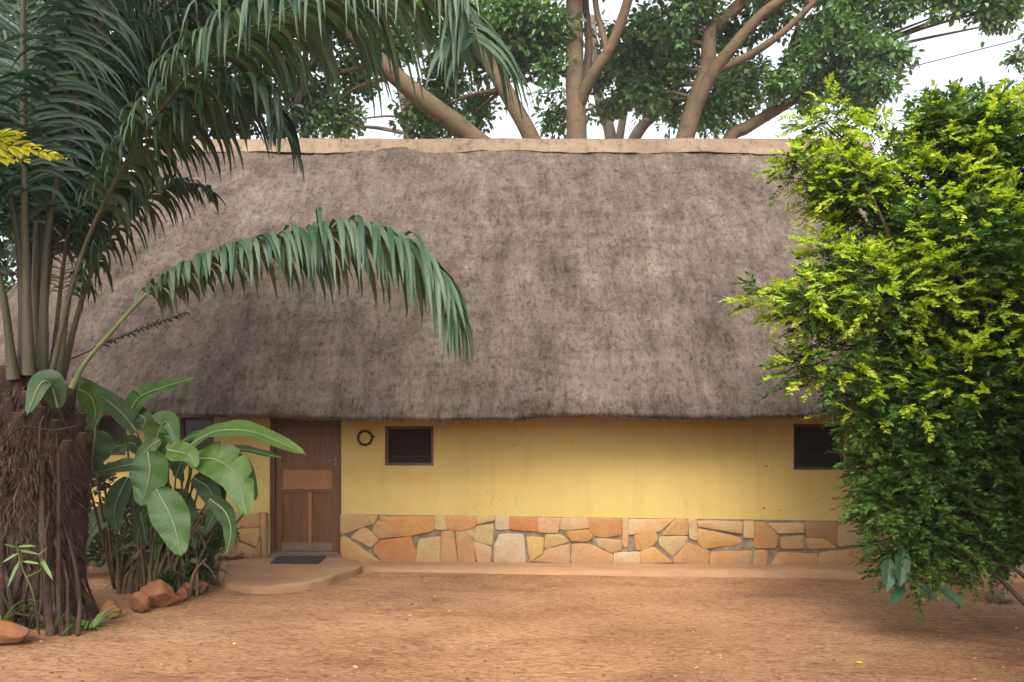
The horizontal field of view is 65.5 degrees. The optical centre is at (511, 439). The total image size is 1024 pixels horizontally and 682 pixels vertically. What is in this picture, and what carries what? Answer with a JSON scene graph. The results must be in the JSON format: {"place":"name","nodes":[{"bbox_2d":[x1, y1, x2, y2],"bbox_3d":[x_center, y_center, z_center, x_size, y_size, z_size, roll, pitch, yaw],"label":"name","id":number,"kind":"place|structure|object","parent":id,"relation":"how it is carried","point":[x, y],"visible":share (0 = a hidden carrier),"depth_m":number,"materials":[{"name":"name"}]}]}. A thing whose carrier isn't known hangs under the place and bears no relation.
{"place":"outdoors","nodes":[
{"label":"outdoors","id":0,"kind":"place"},
{"bbox_2d":[0,128,67,166],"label":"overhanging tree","id":1,"kind":"object","parent":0,"point":[9,152],"visible":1,"depth_m":5.91,"materials":[{"name":"yellow plant"}]},
{"bbox_2d":[0,560,1023,681],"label":"ground","id":2,"kind":"structure","parent":0,"point":[680,599],"depth_m":6.92,"materials":[{"name":"brown soil"}]},
{"bbox_2d":[0,620,30,644],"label":"edging stone","id":3,"kind":"object","parent":2,"relation":"on","point":[12,632],"visible":1,"depth_m":6.25,"materials":[{"name":"stone"}]},
{"bbox_2d":[2,544,52,634],"bbox_3d":[-3.774,1.222,6.402,0.398,0.804,0.404,0,0,0],"label":"trunk sprig","id":4,"kind":"object","parent":2,"relation":"on","point":[44,565],"visible":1,"depth_m":6.27,"materials":[{"name":"green plant"}]},
{"bbox_2d":[0,586,64,620],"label":"grass tuft","id":5,"kind":"object","parent":2,"relation":"on","point":[6,616],"visible":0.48,"depth_m":6.55,"materials":[{"name":"green plant"}]},
{"bbox_2d":[26,601,70,632],"bbox_3d":[-3.854,1.486,6.626,0.445,0.286,0.393,0,0,0],"label":"grass tuft","id":6,"kind":"object","parent":2,"relation":"on","point":[56,621],"visible":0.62,"depth_m":6.62,"materials":[{"name":"green plant"}]},
{"bbox_2d":[62,605,127,636],"bbox_3d":[-3.593,1.552,6.800,0.643,0.167,0.560,0,0,-24],"label":"spiky plant","id":7,"kind":"object","parent":2,"relation":"on","point":[87,625],"visible":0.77,"depth_m":6.85,"materials":[{"name":"green plant"}]},
{"bbox_2d":[101,600,121,617],"bbox_3d":[-3.641,1.545,7.253,0.182,0.162,0.169,0,0,-15],"label":"edging stone","id":8,"kind":"object","parent":2,"relation":"on","point":[107,605],"visible":0.81,"depth_m":7.19,"materials":[{"name":"stone"}]},
{"bbox_2d":[86,461,149,579],"bbox_3d":[-4.776,0.898,9.367,1.907,1.426,1.248,0,0,0],"label":"dark shrub","id":9,"kind":"object","parent":2,"relation":"on","point":[97,544],"visible":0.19,"depth_m":9.06,"materials":[{"name":"green plant"}]},
{"bbox_2d":[0,0,251,292],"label":"shade tree","id":10,"kind":"object","parent":2,"relation":"on","point":[7,244],"visible":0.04,"depth_m":16.99,"materials":[{"name":"green plant"}]},
{"bbox_2d":[128,591,150,611],"bbox_3d":[-3.496,1.533,7.510,0.258,0.199,0.166,0,0,41],"label":"edging stone","id":11,"kind":"object","parent":2,"relation":"on","point":[138,601],"visible":1,"depth_m":7.44,"materials":[{"name":"stone"}]},
{"bbox_2d":[140,579,180,606],"bbox_3d":[-3.420,1.505,7.758,0.362,0.263,0.312,0,0,0],"label":"edging stone","id":12,"kind":"object","parent":2,"relation":"on","point":[160,593],"visible":0.84,"depth_m":7.68,"materials":[{"name":"stone"}]},
{"bbox_2d":[25,369,305,596],"bbox_3d":[-3.514,0.524,7.958,2.323,2.301,2.066,0,0,-32],"label":"broad leaf plant","id":13,"kind":"object","parent":2,"relation":"on","point":[158,505],"visible":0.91,"depth_m":7.84,"materials":[{"name":"green plant"}]},
{"bbox_2d":[176,587,187,601],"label":"edging stone","id":14,"kind":"object","parent":2,"relation":"on","point":[181,592],"visible":0.91,"depth_m":8.00,"materials":[{"name":"stone"}]},
{"bbox_2d":[181,577,208,594],"bbox_3d":[-3.348,1.540,8.394,0.232,0.196,0.259,0,0,37],"label":"edging stone","id":15,"kind":"object","parent":2,"relation":"on","point":[203,585],"visible":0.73,"depth_m":8.34,"materials":[{"name":"stone"}]},
{"bbox_2d":[155,509,239,587],"bbox_3d":[-3.426,1.156,8.672,0.888,0.928,0.989,0,0,-26],"label":"shrub","id":16,"kind":"object","parent":2,"relation":"on","point":[168,576],"visible":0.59,"depth_m":8.44,"materials":[{"name":"green plant"}]},
{"bbox_2d":[0,0,537,636],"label":"palm tree","id":17,"kind":"object","parent":2,"relation":"on","point":[52,98],"visible":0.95,"depth_m":6.74,"materials":[{"name":"green plant"}]},
{"bbox_2d":[149,0,394,138],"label":"shade tree","id":18,"kind":"object","parent":2,"relation":"on","point":[306,120],"visible":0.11,"depth_m":20.92,"materials":[{"name":"green plant"}]},
{"bbox_2d":[297,58,483,138],"bbox_3d":[-4.389,-6.625,28.970,7.149,16.854,2.000,0,0,0],"label":"grey tree","id":19,"kind":"object","parent":2,"relation":"on","point":[381,128],"visible":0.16,"depth_m":28.98,"materials":[{"name":"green plant"}]},
{"bbox_2d":[271,0,632,138],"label":"fig tree","id":20,"kind":"object","parent":2,"relation":"on","point":[529,35],"visible":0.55,"depth_m":21.81,"materials":[{"name":"green plant"}]},
{"bbox_2d":[2,578,1016,681],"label":"pebbles","id":21,"kind":"object","parent":2,"relation":"on","point":[356,666],"visible":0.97,"depth_m":6.26,"materials":[{"name":"beige stone"}]},
{"bbox_2d":[0,138,1023,593],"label":"thatched house","id":22,"kind":"structure","parent":2,"relation":"on","point":[594,404],"depth_m":10.60,"materials":[{"name":"plant"}]},
{"bbox_2d":[97,415,124,454],"bbox_3d":[-5.344,-0.051,10.665,0.403,0.540,0.070,0,0,0],"label":"window","id":23,"kind":"structure","parent":22,"relation":"in","point":[107,423],"depth_m":10.66,"materials":[{"name":"grey wood"}]},
{"bbox_2d":[181,417,213,449],"bbox_3d":[-4.191,-0.040,10.665,0.460,0.517,0.070,0,0,0],"label":"window","id":24,"kind":"structure","parent":22,"relation":"in","point":[188,426],"depth_m":10.66,"materials":[{"name":"grey wood"}]},
{"bbox_2d":[217,547,243,560],"bbox_3d":[-3.703,1.507,10.368,0.375,0.220,0.298,0,0,0],"label":"stone","id":25,"kind":"object","parent":22,"relation":"on","point":[234,554],"visible":0.44,"depth_m":10.33,"materials":[{"name":"brown stone"}]},
{"bbox_2d":[271,555,325,563],"bbox_3d":[-2.785,1.554,10.323,0.715,0.028,0.692,0,0,0],"label":"doormat","id":26,"kind":"object","parent":22,"relation":"on","point":[309,559],"visible":0.99,"depth_m":10.22,"materials":[{"name":"grey fabric"}]},
{"bbox_2d":[276,420,337,550],"bbox_3d":[-2.748,0.621,10.673,0.836,1.755,0.104,0,0,0],"label":"door","id":27,"kind":"structure","parent":22,"relation":"in","point":[306,485],"depth_m":10.70,"materials":[{"name":"brown wood"}]},
{"bbox_2d":[357,430,374,445],"bbox_3d":[-1.939,-0.017,10.589,0.246,0.221,0.064,0,0,0],"label":"wall ring","id":28,"kind":"object","parent":22,"relation":"attached to","point":[369,442],"depth_m":10.56,"materials":[{"name":"black metal"}]},
{"bbox_2d":[385,426,432,465],"bbox_3d":[-1.369,0.088,10.668,0.653,0.534,0.075,0,0,0],"label":"window","id":29,"kind":"structure","parent":22,"relation":"in","point":[404,445],"depth_m":10.66,"materials":[{"name":"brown wood"}]},
{"bbox_2d":[794,424,842,469],"bbox_3d":[4.089,0.102,10.685,0.687,0.619,0.070,0,0,0],"label":"window","id":30,"kind":"structure","parent":22,"relation":"in","point":[812,442],"depth_m":10.68,"materials":[{"name":"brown wood"}]},
{"bbox_2d":[526,0,769,138],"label":"grey tree","id":31,"kind":"object","parent":2,"relation":"on","point":[637,132],"visible":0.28,"depth_m":30.86,"materials":[{"name":"green plant"}]},
{"bbox_2d":[587,0,1023,138],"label":"fig tree","id":32,"kind":"object","parent":2,"relation":"on","point":[655,57],"visible":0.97,"depth_m":24.00,"materials":[{"name":"green plant"}]},
{"bbox_2d":[719,71,1023,624],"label":"leafy bush","id":33,"kind":"object","parent":2,"relation":"on","point":[953,324],"visible":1,"depth_m":6.87,"materials":[{"name":"green plant"}]},
{"bbox_2d":[911,572,931,582],"bbox_3d":[5.106,1.636,9.903,0.326,0.305,0.316,0,0,0],"label":"stone","id":34,"kind":"object","parent":2,"relation":"on","point":[923,578],"visible":0.08,"depth_m":9.80,"materials":[{"name":"stone"}]},
{"bbox_2d":[934,568,974,583],"bbox_3d":[5.483,1.696,9.918,0.487,0.189,0.448,0,0,-41],"label":"stone","id":35,"kind":"object","parent":2,"relation":"on","point":[953,582],"visible":0.07,"depth_m":9.79,"materials":[{"name":"stone"}]},
{"bbox_2d":[892,29,1023,211],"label":"pale tree","id":36,"kind":"object","parent":2,"relation":"on","point":[1016,56],"visible":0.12,"depth_m":14.96,"materials":[{"name":"green plant"}]},
{"bbox_2d":[981,587,1015,602],"bbox_3d":[5.333,1.709,8.732,0.206,0.167,0.302,0,0,-44],"label":"stone","id":37,"kind":"object","parent":2,"relation":"on","point":[990,597],"visible":0.84,"depth_m":8.67,"materials":[{"name":"brown stone"}]},
{"bbox_2d":[0,579,1023,681],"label":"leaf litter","id":38,"kind":"object","parent":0,"point":[201,642],"visible":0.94,"depth_m":6.33,"materials":[{"name":"brown plant"}]},
{"bbox_2d":[0,0,1023,284],"label":"sky","id":39,"kind":"structure","parent":0,"point":[970,66],"materials":[{"name":"white"}]},
{"bbox_2d":[879,38,1022,74],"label":"cable","id":40,"kind":"object","parent":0,"point":[952,56],"visible":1,"depth_m":23.09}
]}

